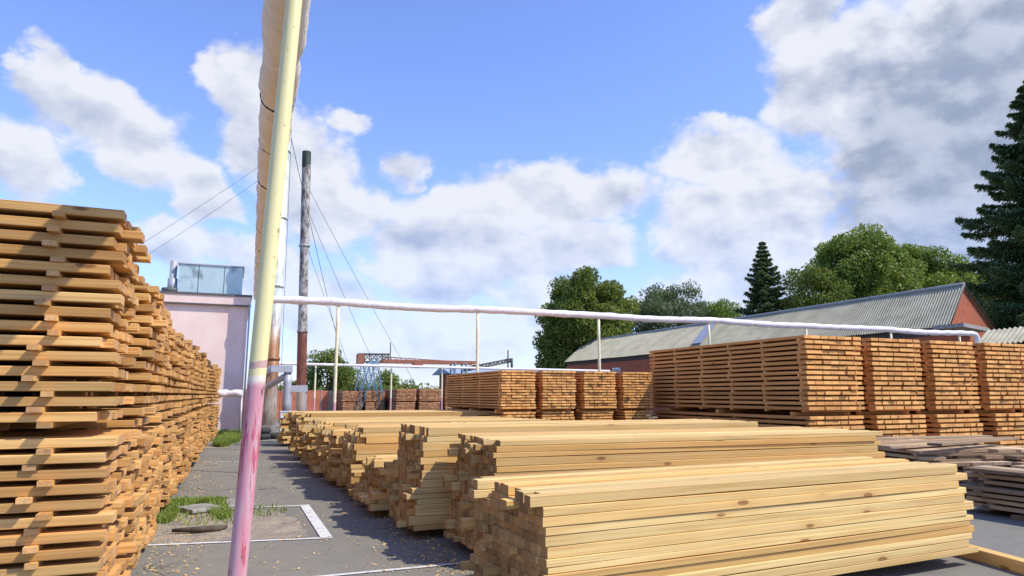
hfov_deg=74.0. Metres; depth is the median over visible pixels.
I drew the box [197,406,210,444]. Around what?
lumber stack
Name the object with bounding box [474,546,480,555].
timber
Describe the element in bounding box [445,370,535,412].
lumber stack
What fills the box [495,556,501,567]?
timber
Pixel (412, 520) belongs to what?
timber
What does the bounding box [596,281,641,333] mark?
maple tree
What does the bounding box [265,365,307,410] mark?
duct
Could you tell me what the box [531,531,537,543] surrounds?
timber
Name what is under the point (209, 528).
stick
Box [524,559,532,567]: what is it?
timber
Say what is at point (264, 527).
gravel patch
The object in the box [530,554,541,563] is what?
timber
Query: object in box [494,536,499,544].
timber
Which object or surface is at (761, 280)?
spruce tree
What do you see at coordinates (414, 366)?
overhead pipe
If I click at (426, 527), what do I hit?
timber
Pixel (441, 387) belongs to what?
pipe post
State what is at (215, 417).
lumber stack
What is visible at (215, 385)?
lumber stack
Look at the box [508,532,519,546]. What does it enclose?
timber
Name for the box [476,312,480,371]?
pipe post
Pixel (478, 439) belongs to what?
timber
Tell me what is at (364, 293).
guy wire
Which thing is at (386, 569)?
painted line
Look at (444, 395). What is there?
lumber stack
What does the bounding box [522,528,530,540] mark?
timber
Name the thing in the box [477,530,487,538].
timber
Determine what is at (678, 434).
timber
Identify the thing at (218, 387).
lumber stack
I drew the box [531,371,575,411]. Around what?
lumber stack
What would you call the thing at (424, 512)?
timber
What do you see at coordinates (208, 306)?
pink building
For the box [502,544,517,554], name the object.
timber
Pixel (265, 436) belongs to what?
tyre
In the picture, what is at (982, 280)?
linden tree
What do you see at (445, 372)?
shed
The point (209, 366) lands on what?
lumber stack
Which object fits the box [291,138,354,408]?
guy wire
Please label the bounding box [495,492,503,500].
timber
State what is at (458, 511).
timber
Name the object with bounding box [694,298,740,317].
young tree
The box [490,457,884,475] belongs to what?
timber
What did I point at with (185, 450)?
lumber stack
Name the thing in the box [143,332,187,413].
lumber stack
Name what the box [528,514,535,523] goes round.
timber
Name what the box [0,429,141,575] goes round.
lumber stack
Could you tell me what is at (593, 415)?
lumber stack
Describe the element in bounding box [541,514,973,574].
timber
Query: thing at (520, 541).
timber
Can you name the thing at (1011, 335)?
lean to
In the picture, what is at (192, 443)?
lumber stack
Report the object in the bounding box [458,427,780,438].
timber
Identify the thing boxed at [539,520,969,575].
timber
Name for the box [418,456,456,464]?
timber
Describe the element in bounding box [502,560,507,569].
timber
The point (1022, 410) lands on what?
lumber stack
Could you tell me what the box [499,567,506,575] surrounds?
timber
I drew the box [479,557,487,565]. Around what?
timber
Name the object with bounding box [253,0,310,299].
overhead pipe
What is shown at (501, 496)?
timber
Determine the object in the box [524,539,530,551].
timber
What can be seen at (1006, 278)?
spruce tree
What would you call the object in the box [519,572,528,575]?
timber
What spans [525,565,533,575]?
timber
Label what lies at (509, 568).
timber
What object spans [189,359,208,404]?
lumber stack
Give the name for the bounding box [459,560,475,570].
timber
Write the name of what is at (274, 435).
tyre
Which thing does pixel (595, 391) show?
lumber stack
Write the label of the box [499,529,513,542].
timber
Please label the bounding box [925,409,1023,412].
lumber stack
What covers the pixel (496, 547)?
timber
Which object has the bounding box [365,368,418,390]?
distant tree
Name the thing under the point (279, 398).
fence
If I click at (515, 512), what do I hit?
timber
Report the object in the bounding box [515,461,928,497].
timber
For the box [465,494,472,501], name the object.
timber
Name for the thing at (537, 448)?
timber
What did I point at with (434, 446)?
timber
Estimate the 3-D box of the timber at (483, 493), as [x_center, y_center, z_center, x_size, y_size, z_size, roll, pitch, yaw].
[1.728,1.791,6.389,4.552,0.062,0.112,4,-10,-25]
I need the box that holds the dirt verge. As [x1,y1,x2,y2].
[205,437,240,448]
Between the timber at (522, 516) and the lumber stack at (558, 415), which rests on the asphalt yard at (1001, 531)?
the lumber stack at (558, 415)
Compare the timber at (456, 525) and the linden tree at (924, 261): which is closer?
the timber at (456, 525)
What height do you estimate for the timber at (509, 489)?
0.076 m
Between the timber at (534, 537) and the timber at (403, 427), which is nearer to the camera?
the timber at (534, 537)
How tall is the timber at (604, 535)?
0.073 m
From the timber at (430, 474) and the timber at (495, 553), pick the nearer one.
the timber at (495, 553)
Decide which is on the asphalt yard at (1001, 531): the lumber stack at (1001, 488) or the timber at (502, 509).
the lumber stack at (1001, 488)
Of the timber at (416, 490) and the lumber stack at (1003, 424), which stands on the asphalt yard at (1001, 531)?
the lumber stack at (1003, 424)
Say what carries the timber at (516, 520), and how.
on the timber
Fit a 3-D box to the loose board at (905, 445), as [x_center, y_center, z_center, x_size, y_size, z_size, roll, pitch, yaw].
[7.282,2.639,11.551,3.200,0.040,0.229,5,-10,-29]
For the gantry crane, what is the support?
on the asphalt yard at (1001, 531)
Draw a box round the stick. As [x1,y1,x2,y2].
[172,525,227,532]
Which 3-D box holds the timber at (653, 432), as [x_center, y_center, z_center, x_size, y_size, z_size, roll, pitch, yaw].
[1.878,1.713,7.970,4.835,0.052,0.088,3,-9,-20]
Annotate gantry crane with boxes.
[354,343,512,410]
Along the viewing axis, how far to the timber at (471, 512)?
6.82 m
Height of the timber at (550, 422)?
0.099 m
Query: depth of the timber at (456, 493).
7.34 m
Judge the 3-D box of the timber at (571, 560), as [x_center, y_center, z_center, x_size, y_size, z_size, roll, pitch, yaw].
[2.251,1.996,5.541,4.540,0.052,0.114,4,-10,-25]
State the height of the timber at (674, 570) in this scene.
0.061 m
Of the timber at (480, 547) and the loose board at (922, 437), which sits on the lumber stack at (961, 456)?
the loose board at (922, 437)
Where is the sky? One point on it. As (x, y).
(464, 152)
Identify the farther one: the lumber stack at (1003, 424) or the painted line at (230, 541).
the lumber stack at (1003, 424)
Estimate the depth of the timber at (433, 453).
7.76 m
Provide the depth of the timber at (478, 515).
5.55 m
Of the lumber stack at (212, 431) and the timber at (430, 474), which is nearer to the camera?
the timber at (430, 474)
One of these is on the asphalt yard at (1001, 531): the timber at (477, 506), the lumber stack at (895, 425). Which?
the lumber stack at (895, 425)
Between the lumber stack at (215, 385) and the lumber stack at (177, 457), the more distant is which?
the lumber stack at (215, 385)
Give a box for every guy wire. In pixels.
[135,181,256,262]
[140,167,257,244]
[279,130,291,413]
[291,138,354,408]
[309,253,365,409]
[310,191,430,409]
[310,216,394,407]
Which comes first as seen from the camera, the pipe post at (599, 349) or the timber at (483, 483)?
the timber at (483, 483)
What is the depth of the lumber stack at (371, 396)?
60.27 m
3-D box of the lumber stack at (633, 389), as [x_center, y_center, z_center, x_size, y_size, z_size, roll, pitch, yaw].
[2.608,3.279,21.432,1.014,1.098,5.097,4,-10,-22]
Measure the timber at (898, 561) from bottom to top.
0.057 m
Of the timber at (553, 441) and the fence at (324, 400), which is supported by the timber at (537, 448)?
the timber at (553, 441)
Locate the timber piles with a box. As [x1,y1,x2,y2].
[276,410,590,528]
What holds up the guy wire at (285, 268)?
attached to the chimney at (269, 415)
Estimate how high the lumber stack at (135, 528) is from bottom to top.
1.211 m
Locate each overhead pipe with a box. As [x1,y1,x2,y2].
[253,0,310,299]
[273,296,979,342]
[279,362,609,371]
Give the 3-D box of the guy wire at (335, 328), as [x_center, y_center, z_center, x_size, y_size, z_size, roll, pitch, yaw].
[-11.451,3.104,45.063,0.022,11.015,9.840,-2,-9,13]
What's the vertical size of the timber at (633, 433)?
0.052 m
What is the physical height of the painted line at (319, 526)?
0.001 m
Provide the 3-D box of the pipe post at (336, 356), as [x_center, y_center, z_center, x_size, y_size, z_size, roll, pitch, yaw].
[-5.486,2.713,21.138,0.180,4.375,0.120,4,-10,-22]
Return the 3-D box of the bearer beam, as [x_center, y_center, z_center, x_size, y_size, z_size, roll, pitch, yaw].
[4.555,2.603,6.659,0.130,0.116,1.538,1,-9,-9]
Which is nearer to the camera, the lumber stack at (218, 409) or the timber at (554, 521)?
the timber at (554, 521)
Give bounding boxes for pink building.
[160,260,251,430]
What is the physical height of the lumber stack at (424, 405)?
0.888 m
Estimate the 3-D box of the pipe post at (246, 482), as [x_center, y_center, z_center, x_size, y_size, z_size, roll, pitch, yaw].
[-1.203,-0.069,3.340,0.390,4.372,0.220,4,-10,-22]
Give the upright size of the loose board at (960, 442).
0.040 m
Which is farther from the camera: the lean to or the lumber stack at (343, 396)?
the lumber stack at (343, 396)
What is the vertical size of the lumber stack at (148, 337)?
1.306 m
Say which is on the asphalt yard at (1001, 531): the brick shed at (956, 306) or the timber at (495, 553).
the brick shed at (956, 306)
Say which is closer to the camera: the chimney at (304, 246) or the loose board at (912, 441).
the loose board at (912, 441)
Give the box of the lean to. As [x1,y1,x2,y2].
[978,326,1023,409]
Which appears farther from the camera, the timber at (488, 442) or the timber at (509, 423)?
the timber at (509, 423)
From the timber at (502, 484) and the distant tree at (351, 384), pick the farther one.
the distant tree at (351, 384)
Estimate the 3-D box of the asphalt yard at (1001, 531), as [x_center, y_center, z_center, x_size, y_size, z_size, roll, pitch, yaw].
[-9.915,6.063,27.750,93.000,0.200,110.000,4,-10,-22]
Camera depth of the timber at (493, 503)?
5.30 m
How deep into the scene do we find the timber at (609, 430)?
8.33 m
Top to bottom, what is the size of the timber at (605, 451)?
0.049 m
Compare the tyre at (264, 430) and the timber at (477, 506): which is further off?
the tyre at (264, 430)
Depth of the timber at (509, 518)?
5.02 m
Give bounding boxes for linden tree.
[778,263,855,309]
[806,223,926,299]
[898,243,978,288]
[943,269,1002,315]
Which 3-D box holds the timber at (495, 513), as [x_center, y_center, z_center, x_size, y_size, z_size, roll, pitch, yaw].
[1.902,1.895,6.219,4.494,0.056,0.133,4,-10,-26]
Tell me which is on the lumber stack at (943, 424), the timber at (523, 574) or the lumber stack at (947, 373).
the lumber stack at (947, 373)
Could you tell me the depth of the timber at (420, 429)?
8.71 m
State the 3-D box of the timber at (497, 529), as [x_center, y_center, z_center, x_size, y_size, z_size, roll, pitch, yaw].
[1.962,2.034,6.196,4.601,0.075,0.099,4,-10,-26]
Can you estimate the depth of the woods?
155.60 m
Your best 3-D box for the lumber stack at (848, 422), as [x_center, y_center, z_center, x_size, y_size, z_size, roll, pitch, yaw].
[6.043,3.810,17.763,1.636,1.091,6.180,4,-10,-22]
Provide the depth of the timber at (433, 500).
7.68 m
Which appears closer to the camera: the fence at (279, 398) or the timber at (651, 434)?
the timber at (651, 434)
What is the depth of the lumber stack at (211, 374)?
20.44 m
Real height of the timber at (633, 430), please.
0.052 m
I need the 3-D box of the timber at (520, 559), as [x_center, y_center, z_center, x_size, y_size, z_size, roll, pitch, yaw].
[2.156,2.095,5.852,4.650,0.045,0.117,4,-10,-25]
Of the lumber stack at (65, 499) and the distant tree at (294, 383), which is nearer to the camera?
the lumber stack at (65, 499)
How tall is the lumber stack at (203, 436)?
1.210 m
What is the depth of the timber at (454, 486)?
7.26 m
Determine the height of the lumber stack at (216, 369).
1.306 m
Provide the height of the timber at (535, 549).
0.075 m
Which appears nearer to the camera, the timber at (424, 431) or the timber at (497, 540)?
the timber at (497, 540)
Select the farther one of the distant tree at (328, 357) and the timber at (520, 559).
the distant tree at (328, 357)
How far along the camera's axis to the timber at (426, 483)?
7.70 m
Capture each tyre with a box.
[260,433,270,439]
[261,427,270,433]
[270,432,278,438]
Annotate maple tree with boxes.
[532,265,631,368]
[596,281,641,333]
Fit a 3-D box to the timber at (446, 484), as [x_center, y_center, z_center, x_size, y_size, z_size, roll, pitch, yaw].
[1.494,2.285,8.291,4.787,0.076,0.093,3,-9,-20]
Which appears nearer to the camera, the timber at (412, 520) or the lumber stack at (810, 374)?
the timber at (412, 520)
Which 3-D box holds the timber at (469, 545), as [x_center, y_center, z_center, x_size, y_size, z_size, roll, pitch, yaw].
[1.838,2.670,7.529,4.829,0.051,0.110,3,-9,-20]
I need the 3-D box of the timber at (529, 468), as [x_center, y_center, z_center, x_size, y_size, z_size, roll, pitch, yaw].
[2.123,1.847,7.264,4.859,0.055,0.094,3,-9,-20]
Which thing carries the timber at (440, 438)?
on the timber at (434, 446)
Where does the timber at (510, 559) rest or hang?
on the timber at (509, 568)
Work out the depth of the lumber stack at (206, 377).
16.70 m
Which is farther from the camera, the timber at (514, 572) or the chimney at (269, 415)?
the chimney at (269, 415)
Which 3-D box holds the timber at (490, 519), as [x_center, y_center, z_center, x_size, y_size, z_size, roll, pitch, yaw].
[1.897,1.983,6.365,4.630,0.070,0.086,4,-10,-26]
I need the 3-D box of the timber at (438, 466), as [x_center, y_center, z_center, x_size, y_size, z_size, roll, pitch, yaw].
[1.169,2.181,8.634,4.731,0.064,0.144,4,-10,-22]
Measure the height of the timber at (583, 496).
0.077 m
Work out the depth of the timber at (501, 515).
5.14 m
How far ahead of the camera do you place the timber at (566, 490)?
5.43 m
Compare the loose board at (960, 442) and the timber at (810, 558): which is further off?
the loose board at (960, 442)
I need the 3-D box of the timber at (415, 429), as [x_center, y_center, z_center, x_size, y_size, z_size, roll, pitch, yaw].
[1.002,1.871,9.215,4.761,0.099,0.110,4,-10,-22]
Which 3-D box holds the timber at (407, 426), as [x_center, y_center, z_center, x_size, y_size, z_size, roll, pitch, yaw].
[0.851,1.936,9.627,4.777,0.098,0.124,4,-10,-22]
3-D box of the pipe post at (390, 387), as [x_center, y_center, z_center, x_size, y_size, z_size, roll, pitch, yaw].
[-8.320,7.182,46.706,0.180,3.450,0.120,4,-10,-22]
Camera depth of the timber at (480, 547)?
5.43 m
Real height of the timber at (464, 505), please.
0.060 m
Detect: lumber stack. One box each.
[0,199,151,430]
[0,283,167,430]
[0,303,174,429]
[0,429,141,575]
[5,427,165,548]
[35,335,181,415]
[117,433,154,575]
[136,423,170,515]
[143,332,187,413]
[143,353,207,405]
[145,361,209,404]
[153,340,193,410]
[156,419,178,507]
[164,339,193,408]
[167,416,185,488]
[168,345,200,407]
[168,414,190,482]
[173,413,196,472]
[175,356,200,406]
[178,367,220,401]
[179,370,221,401]
[182,411,198,464]
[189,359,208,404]
[191,361,210,403]
[191,409,203,442]
[191,410,204,461]
[192,408,206,442]
[194,407,209,448]
[196,366,216,402]
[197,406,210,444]
[202,364,219,402]
[204,405,217,438]
[206,404,219,434]
[207,406,212,441]
[208,370,219,401]
[211,405,217,436]
[337,391,361,401]
[337,402,361,410]
[361,391,384,401]
[361,402,383,410]
[383,389,416,401]
[383,402,414,409]
[413,402,439,409]
[415,389,440,401]
[438,402,450,409]
[440,389,446,401]
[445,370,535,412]
[447,409,535,418]
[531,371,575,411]
[531,410,574,420]
[539,408,613,420]
[573,371,616,411]
[576,408,653,419]
[580,372,652,410]
[649,335,864,415]
[651,410,864,429]
[709,410,926,436]
[776,338,924,414]
[850,411,983,443]
[860,340,980,413]
[876,439,1023,496]
[909,411,1023,445]
[920,343,1023,412]
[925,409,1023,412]
[959,464,1023,520]
[978,347,1023,411]
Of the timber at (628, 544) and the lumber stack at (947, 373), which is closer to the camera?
the timber at (628, 544)
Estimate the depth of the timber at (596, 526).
5.28 m
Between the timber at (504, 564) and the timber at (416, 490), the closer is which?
the timber at (504, 564)
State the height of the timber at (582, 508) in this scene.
0.064 m
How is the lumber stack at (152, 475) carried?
on the asphalt yard at (1001, 531)
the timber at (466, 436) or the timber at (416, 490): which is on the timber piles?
the timber at (466, 436)
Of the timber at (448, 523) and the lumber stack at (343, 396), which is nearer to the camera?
the timber at (448, 523)
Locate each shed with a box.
[432,368,531,388]
[565,282,997,410]
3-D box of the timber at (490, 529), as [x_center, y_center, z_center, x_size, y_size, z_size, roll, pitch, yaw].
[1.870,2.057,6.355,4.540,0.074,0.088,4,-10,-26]
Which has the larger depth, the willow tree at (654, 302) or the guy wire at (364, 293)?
the willow tree at (654, 302)
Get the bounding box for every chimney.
[261,134,290,432]
[296,150,310,410]
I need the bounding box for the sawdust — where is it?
[137,456,473,575]
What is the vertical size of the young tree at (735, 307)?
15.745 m
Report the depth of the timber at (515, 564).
4.89 m
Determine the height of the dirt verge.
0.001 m
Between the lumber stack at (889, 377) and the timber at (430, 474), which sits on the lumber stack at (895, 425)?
the lumber stack at (889, 377)
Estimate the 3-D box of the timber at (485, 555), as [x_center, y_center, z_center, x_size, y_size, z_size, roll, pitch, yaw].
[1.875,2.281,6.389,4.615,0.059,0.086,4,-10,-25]
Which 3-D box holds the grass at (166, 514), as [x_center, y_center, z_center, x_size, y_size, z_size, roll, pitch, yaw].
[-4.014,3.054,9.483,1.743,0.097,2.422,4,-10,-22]
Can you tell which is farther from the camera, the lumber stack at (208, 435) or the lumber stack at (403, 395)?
the lumber stack at (403, 395)
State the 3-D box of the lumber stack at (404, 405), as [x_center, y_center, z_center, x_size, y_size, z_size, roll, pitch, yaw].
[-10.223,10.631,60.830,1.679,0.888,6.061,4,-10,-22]
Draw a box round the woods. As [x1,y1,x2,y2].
[278,382,438,390]
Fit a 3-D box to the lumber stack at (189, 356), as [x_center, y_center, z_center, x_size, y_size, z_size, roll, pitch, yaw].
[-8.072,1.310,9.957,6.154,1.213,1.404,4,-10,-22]
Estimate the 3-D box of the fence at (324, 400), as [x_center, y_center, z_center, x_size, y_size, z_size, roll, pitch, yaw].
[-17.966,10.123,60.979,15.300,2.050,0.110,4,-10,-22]
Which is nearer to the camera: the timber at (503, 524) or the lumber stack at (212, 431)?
the timber at (503, 524)
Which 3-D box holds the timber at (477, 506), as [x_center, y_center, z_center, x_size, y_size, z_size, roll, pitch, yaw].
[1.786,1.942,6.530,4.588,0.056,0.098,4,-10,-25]
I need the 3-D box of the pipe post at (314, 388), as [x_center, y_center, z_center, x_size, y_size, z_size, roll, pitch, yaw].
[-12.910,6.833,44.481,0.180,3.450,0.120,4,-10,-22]
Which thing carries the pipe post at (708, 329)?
on the asphalt yard at (1001, 531)
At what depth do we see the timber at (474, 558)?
5.52 m
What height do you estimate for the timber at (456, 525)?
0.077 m
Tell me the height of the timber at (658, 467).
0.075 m
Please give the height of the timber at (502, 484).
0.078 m
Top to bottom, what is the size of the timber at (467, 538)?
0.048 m
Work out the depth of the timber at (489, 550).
5.35 m
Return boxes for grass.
[156,494,286,525]
[210,428,241,446]
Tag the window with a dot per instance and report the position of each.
(613, 369)
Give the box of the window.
[612,368,619,371]
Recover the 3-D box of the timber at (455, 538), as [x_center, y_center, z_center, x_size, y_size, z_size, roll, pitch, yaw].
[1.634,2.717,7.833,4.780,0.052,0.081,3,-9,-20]
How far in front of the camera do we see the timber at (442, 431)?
8.51 m
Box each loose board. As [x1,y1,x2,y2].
[876,435,992,439]
[877,441,997,448]
[881,437,993,444]
[927,437,1019,445]
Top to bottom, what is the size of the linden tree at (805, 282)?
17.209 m
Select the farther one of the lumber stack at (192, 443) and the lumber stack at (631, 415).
the lumber stack at (631, 415)
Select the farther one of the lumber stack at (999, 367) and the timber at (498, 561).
the lumber stack at (999, 367)
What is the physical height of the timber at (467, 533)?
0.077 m
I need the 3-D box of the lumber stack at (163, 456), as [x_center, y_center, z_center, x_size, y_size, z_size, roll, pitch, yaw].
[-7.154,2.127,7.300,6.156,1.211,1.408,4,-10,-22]
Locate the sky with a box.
[0,0,1023,389]
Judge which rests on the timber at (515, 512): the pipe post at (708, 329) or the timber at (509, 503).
the timber at (509, 503)
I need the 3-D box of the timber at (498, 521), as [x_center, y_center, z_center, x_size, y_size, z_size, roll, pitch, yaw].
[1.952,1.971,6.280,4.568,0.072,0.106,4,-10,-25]
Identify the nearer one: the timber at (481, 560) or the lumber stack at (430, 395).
the timber at (481, 560)
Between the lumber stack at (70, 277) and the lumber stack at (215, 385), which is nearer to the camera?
the lumber stack at (70, 277)
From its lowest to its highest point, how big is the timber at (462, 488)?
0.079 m
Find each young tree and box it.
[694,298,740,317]
[720,302,742,317]
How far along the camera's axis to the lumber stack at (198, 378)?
14.47 m
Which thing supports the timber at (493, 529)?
on the timber at (497, 540)
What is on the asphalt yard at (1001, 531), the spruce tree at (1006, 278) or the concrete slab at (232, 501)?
the concrete slab at (232, 501)
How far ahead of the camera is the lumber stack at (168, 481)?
9.38 m
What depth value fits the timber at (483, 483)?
6.07 m
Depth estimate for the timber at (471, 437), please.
7.82 m
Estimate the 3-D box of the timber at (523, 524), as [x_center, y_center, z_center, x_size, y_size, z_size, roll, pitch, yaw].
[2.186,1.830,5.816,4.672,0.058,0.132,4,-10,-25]
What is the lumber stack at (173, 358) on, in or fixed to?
on the lumber stack at (163, 456)
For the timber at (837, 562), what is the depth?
5.75 m
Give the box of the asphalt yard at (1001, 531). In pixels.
[130,408,1023,575]
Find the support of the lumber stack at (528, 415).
on the asphalt yard at (1001, 531)
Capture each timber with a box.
[401,419,674,431]
[405,419,712,431]
[405,492,450,499]
[407,514,447,525]
[409,419,708,431]
[410,487,450,493]
[411,420,684,432]
[411,523,445,530]
[413,420,728,433]
[413,503,450,509]
[414,508,449,515]
[415,497,450,504]
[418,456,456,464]
[418,479,442,487]
[419,420,737,434]
[419,469,453,479]
[420,441,460,450]
[421,451,449,456]
[421,463,455,469]
[422,421,745,434]
[424,436,460,441]
[426,421,757,435]
[443,480,458,487]
[444,519,457,528]
[444,531,456,537]
[448,420,693,424]
[450,482,461,490]
[452,536,463,541]
[453,490,459,495]
[454,521,459,530]
[455,508,462,514]
[457,501,473,508]
[458,426,798,433]
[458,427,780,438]
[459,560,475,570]
[460,484,466,492]
[460,517,476,527]
[461,427,802,438]
[463,427,807,439]
[464,485,469,493]
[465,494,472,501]
[465,530,470,535]
[465,536,470,541]
[467,542,471,548]
[468,508,473,515]
[469,489,493,498]
[470,428,818,440]
[470,553,480,563]
[473,456,872,489]
[474,428,834,440]
[474,509,482,520]
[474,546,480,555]
[475,429,814,441]
[475,503,481,511]
[475,542,485,551]
[477,429,847,442]
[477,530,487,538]
[478,521,487,532]
[478,564,498,575]
[479,456,860,478]
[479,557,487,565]
[480,430,837,442]
[481,431,843,445]
[481,505,488,513]
[482,497,493,506]
[483,533,493,541]
[484,551,488,559]
[486,514,495,524]
[486,547,492,554]
[488,524,491,533]
[490,441,880,457]
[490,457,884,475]
[490,499,497,509]
[492,430,868,438]
[492,525,499,535]
[492,543,501,551]
[493,436,875,452]
[493,445,877,466]
[493,509,499,517]
[493,550,498,556]
[494,451,884,472]
[494,458,894,492]
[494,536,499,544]
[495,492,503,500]
[495,527,503,538]
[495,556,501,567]
[496,431,882,445]
[496,517,499,525]
[498,501,505,511]
[499,494,514,501]
[499,511,508,520]
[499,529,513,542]
[499,552,503,559]
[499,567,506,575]
[500,498,519,509]
[500,519,506,528]
[501,458,905,492]
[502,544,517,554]
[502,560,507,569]
[504,459,908,495]
[504,513,513,523]
[507,563,511,572]
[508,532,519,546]
[508,557,514,565]
[509,554,517,559]
[511,567,520,575]
[512,560,519,568]
[514,509,518,517]
[514,517,518,525]
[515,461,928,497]
[516,463,927,502]
[517,536,523,548]
[517,554,523,563]
[518,509,527,520]
[519,519,528,529]
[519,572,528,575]
[520,503,535,514]
[521,550,531,561]
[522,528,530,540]
[524,465,955,507]
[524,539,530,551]
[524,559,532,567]
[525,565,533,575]
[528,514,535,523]
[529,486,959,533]
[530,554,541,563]
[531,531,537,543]
[531,542,540,555]
[535,463,956,493]
[535,481,958,527]
[536,472,966,516]
[538,494,964,546]
[539,510,966,567]
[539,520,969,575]
[540,487,965,535]
[541,500,973,558]
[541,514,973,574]
[606,525,973,575]
[668,532,971,575]
[723,539,968,575]
[787,545,978,575]
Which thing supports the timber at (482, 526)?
on the timber at (479, 534)
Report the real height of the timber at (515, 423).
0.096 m
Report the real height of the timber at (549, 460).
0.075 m
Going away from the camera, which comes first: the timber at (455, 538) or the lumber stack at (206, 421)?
the timber at (455, 538)
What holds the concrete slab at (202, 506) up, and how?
on the asphalt yard at (1001, 531)
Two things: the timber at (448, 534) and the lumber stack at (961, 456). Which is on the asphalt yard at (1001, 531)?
the lumber stack at (961, 456)
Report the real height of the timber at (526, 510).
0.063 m
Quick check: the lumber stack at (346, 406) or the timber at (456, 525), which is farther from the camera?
the lumber stack at (346, 406)
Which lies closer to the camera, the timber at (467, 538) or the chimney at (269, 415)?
the timber at (467, 538)
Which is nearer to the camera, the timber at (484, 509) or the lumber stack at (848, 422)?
the timber at (484, 509)
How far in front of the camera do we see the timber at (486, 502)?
5.39 m
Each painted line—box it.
[148,537,331,545]
[256,505,299,507]
[300,504,331,536]
[320,562,458,575]
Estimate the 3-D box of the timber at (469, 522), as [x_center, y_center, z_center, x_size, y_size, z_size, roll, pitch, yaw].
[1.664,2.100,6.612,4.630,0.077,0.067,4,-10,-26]
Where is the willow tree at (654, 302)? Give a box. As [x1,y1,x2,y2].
[631,278,710,332]
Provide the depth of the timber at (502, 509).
5.21 m
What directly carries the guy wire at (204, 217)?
attached to the chimney at (269, 415)
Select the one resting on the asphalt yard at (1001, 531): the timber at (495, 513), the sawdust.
the sawdust
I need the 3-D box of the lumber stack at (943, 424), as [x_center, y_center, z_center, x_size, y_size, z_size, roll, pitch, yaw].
[9.666,4.025,19.145,1.537,1.093,6.191,4,-10,-22]
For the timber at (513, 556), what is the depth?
4.95 m
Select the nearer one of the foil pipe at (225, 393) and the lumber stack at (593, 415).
the lumber stack at (593, 415)
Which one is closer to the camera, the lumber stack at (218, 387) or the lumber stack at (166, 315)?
the lumber stack at (166, 315)
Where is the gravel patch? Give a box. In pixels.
[148,510,307,543]
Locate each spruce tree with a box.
[734,241,788,315]
[946,81,1023,343]
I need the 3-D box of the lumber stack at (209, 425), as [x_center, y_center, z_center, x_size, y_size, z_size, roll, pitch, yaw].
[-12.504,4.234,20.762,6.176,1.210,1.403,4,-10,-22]
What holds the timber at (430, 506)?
on the timber at (424, 512)
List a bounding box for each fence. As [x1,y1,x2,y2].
[241,392,282,419]
[243,389,382,410]
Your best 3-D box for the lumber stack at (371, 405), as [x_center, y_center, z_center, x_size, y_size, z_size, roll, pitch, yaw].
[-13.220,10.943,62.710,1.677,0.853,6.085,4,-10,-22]
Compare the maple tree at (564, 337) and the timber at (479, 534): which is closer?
the timber at (479, 534)
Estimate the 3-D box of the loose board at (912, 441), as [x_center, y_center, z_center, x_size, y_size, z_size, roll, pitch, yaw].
[7.650,2.746,12.232,3.400,0.040,0.229,4,-10,-25]
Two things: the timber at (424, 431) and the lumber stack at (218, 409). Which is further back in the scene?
the lumber stack at (218, 409)
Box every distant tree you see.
[278,380,320,390]
[306,348,352,390]
[321,366,371,390]
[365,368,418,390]
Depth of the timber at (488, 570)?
5.16 m
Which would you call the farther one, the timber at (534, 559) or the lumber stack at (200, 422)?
the lumber stack at (200, 422)
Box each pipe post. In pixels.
[228,0,301,575]
[313,366,316,410]
[332,305,340,410]
[390,367,392,409]
[441,369,442,409]
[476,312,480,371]
[597,318,600,371]
[706,323,710,344]
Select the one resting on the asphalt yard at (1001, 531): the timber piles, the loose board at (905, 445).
the timber piles
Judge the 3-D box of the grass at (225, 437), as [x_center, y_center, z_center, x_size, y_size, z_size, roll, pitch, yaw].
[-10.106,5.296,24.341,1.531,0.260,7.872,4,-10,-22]
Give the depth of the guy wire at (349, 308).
45.36 m
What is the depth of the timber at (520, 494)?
5.38 m
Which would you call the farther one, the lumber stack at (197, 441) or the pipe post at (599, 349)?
the pipe post at (599, 349)
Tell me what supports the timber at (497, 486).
on the timber at (496, 495)
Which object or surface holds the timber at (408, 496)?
on the timber at (433, 500)
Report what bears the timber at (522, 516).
on the timber at (523, 524)
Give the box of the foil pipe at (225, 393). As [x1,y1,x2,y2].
[194,389,242,432]
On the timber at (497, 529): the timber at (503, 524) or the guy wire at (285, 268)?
the timber at (503, 524)
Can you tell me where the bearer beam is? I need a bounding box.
[957,544,1023,574]
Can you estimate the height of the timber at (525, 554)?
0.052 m
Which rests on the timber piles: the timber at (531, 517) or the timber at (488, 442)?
the timber at (488, 442)
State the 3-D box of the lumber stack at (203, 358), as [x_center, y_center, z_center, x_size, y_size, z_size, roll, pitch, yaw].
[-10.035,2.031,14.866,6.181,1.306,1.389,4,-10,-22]
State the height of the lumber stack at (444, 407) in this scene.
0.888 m
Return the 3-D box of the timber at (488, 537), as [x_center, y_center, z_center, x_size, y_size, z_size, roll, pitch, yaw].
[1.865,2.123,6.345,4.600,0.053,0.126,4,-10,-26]
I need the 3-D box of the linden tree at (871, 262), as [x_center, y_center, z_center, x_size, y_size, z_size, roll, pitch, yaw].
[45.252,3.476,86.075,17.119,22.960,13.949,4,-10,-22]
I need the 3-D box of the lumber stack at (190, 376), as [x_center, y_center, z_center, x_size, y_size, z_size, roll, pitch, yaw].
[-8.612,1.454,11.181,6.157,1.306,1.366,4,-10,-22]
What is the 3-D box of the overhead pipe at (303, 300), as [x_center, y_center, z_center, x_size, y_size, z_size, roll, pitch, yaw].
[7.391,3.401,26.331,32.509,4.622,0.282,4,-10,-22]
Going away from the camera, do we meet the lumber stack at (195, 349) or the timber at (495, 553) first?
the timber at (495, 553)
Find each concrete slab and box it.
[176,503,222,513]
[225,498,255,509]
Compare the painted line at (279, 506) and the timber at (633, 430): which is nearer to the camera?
the timber at (633, 430)

